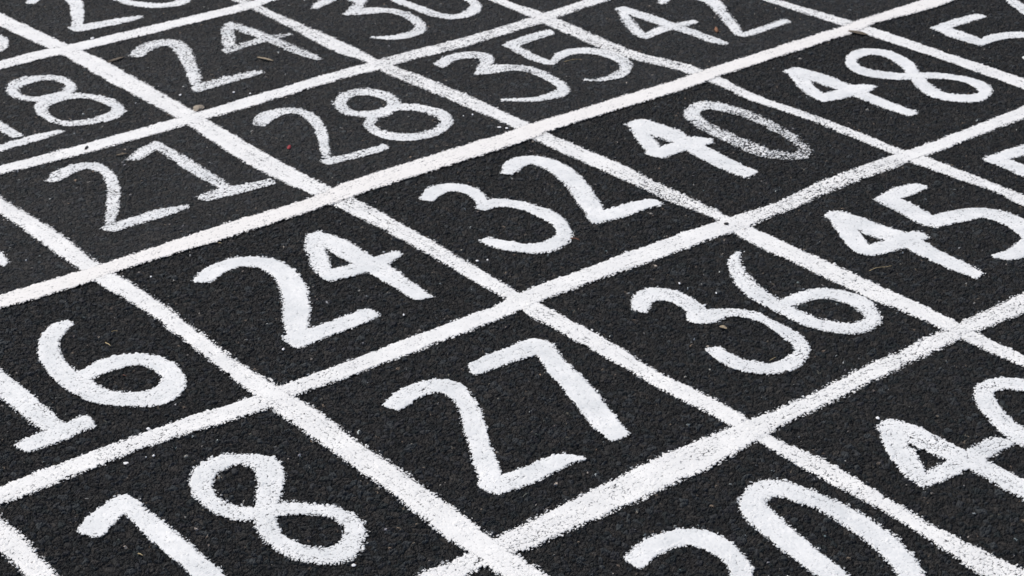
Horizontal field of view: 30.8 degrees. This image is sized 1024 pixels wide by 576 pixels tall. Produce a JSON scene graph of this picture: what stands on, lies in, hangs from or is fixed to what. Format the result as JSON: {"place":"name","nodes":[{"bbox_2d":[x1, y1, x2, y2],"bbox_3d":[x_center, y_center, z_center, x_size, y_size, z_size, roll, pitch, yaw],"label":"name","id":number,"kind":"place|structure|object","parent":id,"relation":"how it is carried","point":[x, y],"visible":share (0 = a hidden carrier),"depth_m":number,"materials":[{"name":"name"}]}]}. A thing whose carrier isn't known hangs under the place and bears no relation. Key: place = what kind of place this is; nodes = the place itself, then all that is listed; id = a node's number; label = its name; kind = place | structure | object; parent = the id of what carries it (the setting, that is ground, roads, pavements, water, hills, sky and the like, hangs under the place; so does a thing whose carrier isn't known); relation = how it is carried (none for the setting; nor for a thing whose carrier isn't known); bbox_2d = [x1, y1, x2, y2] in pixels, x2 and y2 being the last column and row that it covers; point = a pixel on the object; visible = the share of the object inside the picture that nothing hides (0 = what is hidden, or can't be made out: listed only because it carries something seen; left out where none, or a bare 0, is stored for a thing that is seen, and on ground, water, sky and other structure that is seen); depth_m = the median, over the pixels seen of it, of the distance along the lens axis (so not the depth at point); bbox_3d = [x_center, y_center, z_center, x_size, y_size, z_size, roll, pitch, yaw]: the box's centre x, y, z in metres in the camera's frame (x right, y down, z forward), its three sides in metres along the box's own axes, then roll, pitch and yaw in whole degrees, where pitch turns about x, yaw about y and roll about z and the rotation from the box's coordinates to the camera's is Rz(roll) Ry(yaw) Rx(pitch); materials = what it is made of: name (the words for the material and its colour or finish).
{"place":"outdoors","nodes":[
{"label":"outdoors","id":0,"kind":"place"},
{"bbox_2d":[0,0,1023,575],"bbox_3d":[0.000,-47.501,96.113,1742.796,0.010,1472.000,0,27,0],"label":"ground","id":1,"kind":"structure","parent":0,"point":[530,410],"depth_m":3.21,"materials":[{"name":"black asphalt"}]},
{"bbox_2d":[0,34,9,51],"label":"painted number","id":2,"kind":"object","parent":1,"relation":"on","point":[4,42],"visible":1,"depth_m":4.31,"materials":[{"name":"paint"}]},
{"bbox_2d":[0,251,9,266],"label":"painted number","id":3,"kind":"object","parent":1,"relation":"on","point":[3,261],"visible":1,"depth_m":3.29,"materials":[{"name":"paint"}]},
{"bbox_2d":[0,512,62,575],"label":"painted line","id":4,"kind":"object","parent":1,"relation":"on","point":[30,563],"visible":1,"depth_m":2.50,"materials":[{"name":"white paint"}]},
{"bbox_2d":[0,74,127,151],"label":"painted number","id":5,"kind":"object","parent":1,"relation":"on","point":[66,94],"visible":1,"depth_m":3.96,"materials":[{"name":"paint"}]},
{"bbox_2d":[0,319,186,452],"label":"painted number","id":6,"kind":"object","parent":1,"relation":"on","point":[64,374],"visible":1,"depth_m":2.88,"materials":[{"name":"paint"}]},
{"bbox_2d":[25,0,190,31],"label":"painted number","id":7,"kind":"object","parent":1,"relation":"on","point":[77,13],"visible":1,"depth_m":4.50,"materials":[{"name":"paint"}]},
{"bbox_2d":[0,0,273,69],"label":"painted line","id":8,"kind":"object","parent":1,"relation":"on","point":[78,46],"visible":1,"depth_m":4.35,"materials":[{"name":"white paint"}]},
{"bbox_2d":[43,141,274,231],"bbox_3d":[-0.700,-0.211,3.610,0.376,0.004,0.350,-20,33,-34],"label":"painted number","id":9,"kind":"object","parent":1,"relation":"on","point":[112,181],"visible":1,"depth_m":3.59,"materials":[{"name":"paint"}]},
{"bbox_2d":[193,105,204,110],"bbox_3d":[-0.664,-0.383,3.941,0.025,0.007,0.034,0,27,0],"label":"pebble","id":10,"kind":"object","parent":1,"relation":"on","point":[198,107],"visible":1,"depth_m":3.94,"materials":[{"name":"beige stone"}]},
{"bbox_2d":[76,452,369,575],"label":"painted number","id":11,"kind":"object","parent":1,"relation":"on","point":[169,542],"visible":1,"depth_m":2.58,"materials":[{"name":"paint"}]},
{"bbox_2d":[126,21,322,91],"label":"painted number","id":12,"kind":"object","parent":1,"relation":"on","point":[192,74],"visible":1,"depth_m":4.26,"materials":[{"name":"paint"}]},
{"bbox_2d":[0,194,547,575],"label":"painted line","id":13,"kind":"object","parent":1,"relation":"on","point":[445,519],"visible":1,"depth_m":2.79,"materials":[{"name":"white paint"}]},
{"bbox_2d":[0,0,609,174],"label":"painted line","id":14,"kind":"object","parent":1,"relation":"on","point":[180,122],"visible":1,"depth_m":4.03,"materials":[{"name":"white paint"}]},
{"bbox_2d":[190,230,435,348],"bbox_3d":[-0.330,-0.012,3.222,0.353,0.006,0.368,-21,34,-35],"label":"painted number","id":15,"kind":"object","parent":1,"relation":"on","point":[296,308],"visible":1,"depth_m":3.24,"materials":[{"name":"paint"}]},
{"bbox_2d":[253,87,453,164],"bbox_3d":[-0.324,-0.347,3.878,0.367,0.005,0.344,-19,33,-33],"label":"painted number","id":16,"kind":"object","parent":1,"relation":"on","point":[265,117],"visible":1,"depth_m":3.89,"materials":[{"name":"paint"}]},
{"bbox_2d":[310,0,481,39],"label":"painted number","id":17,"kind":"object","parent":1,"relation":"on","point":[474,8],"visible":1,"depth_m":4.50,"materials":[{"name":"paint"}]},
{"bbox_2d":[0,0,953,308],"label":"painted line","id":18,"kind":"object","parent":1,"relation":"on","point":[346,190],"visible":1,"depth_m":3.67,"materials":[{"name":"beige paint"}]},
{"bbox_2d":[382,338,630,495],"bbox_3d":[0.011,0.187,2.834,0.338,0.006,0.370,-17,32,-30],"label":"painted number","id":19,"kind":"object","parent":1,"relation":"on","point":[586,398],"visible":1,"depth_m":2.84,"materials":[{"name":"paint"}]},
{"bbox_2d":[0,13,1023,575],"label":"painted line","id":20,"kind":"object","parent":1,"relation":"on","point":[266,163],"visible":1,"depth_m":3.11,"materials":[{"name":"white paint"}]},
{"bbox_2d":[0,105,1023,506],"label":"painted line","id":21,"kind":"object","parent":1,"relation":"on","point":[342,371],"visible":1,"depth_m":3.10,"materials":[{"name":"white paint"}]},
{"bbox_2d":[434,29,633,101],"bbox_3d":[0.059,-0.498,4.171,0.405,0.005,0.379,-19,33,-32],"label":"painted number","id":22,"kind":"object","parent":1,"relation":"on","point":[487,67],"visible":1,"depth_m":4.20,"materials":[{"name":"paint"}]},
{"bbox_2d":[418,155,663,253],"bbox_3d":[0.031,-0.162,3.514,0.377,0.006,0.377,-23,35,-38],"label":"painted number","id":23,"kind":"object","parent":1,"relation":"on","point":[587,200],"visible":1,"depth_m":3.50,"materials":[{"name":"paint"}]},
{"bbox_2d":[232,0,1023,366],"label":"painted line","id":24,"kind":"object","parent":1,"relation":"on","point":[834,272],"visible":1,"depth_m":3.52,"materials":[{"name":"white paint"}]},
{"bbox_2d":[615,0,791,44],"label":"painted number","id":25,"kind":"object","parent":1,"relation":"on","point":[718,6],"visible":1,"depth_m":4.42,"materials":[{"name":"paint"}]},
{"bbox_2d":[413,291,1023,575],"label":"painted line","id":26,"kind":"object","parent":1,"relation":"on","point":[659,473],"visible":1,"depth_m":2.71,"materials":[{"name":"white paint"}]},
{"bbox_2d":[623,100,813,178],"bbox_3d":[0.418,-0.302,3.790,0.340,0.006,0.371,-19,33,-32],"label":"painted number","id":27,"kind":"object","parent":1,"relation":"on","point":[642,130],"visible":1,"depth_m":3.79,"materials":[{"name":"paint"}]},
{"bbox_2d":[630,250,882,374],"bbox_3d":[0.408,0.038,3.126,0.362,0.006,0.365,-22,34,-36],"label":"painted number","id":28,"kind":"object","parent":1,"relation":"on","point":[642,301],"visible":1,"depth_m":3.12,"materials":[{"name":"paint"}]},
{"bbox_2d":[491,0,1023,205],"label":"painted line","id":29,"kind":"object","parent":1,"relation":"on","point":[932,164],"visible":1,"depth_m":3.97,"materials":[{"name":"white paint"}]},
{"bbox_2d":[623,477,926,575],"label":"painted number","id":30,"kind":"object","parent":1,"relation":"on","point":[762,517],"visible":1,"depth_m":2.53,"materials":[{"name":"paint"}]},
{"bbox_2d":[848,30,867,34],"bbox_3d":[0.811,-0.599,4.358,0.051,0.003,0.018,24,36,38],"label":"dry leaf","id":31,"kind":"object","parent":1,"relation":"on","point":[858,32],"visible":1,"depth_m":4.36,"materials":[{"name":"white paint"}]},
{"bbox_2d":[782,48,993,115],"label":"painted number","id":32,"kind":"object","parent":1,"relation":"on","point":[800,77],"visible":1,"depth_m":4.08,"materials":[{"name":"paint"}]},
{"bbox_2d":[763,0,1023,88],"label":"painted line","id":33,"kind":"object","parent":1,"relation":"on","point":[1002,76],"visible":1,"depth_m":4.27,"materials":[{"name":"white paint"}]},
{"bbox_2d":[824,183,1023,278],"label":"painted number","id":34,"kind":"object","parent":1,"relation":"on","point":[846,225],"visible":1,"depth_m":3.41,"materials":[{"name":"paint"}]},
{"bbox_2d":[875,376,1023,501],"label":"painted number","id":35,"kind":"object","parent":1,"relation":"on","point":[906,460],"visible":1,"depth_m":2.74,"materials":[{"name":"paint"}]},
{"bbox_2d":[930,0,1023,58],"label":"painted number","id":36,"kind":"object","parent":1,"relation":"on","point":[949,31],"visible":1,"depth_m":4.37,"materials":[{"name":"paint"}]},
{"bbox_2d":[982,144,1023,175],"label":"painted number","id":37,"kind":"object","parent":1,"relation":"on","point":[1001,158],"visible":1,"depth_m":3.70,"materials":[{"name":"paint"}]}
]}

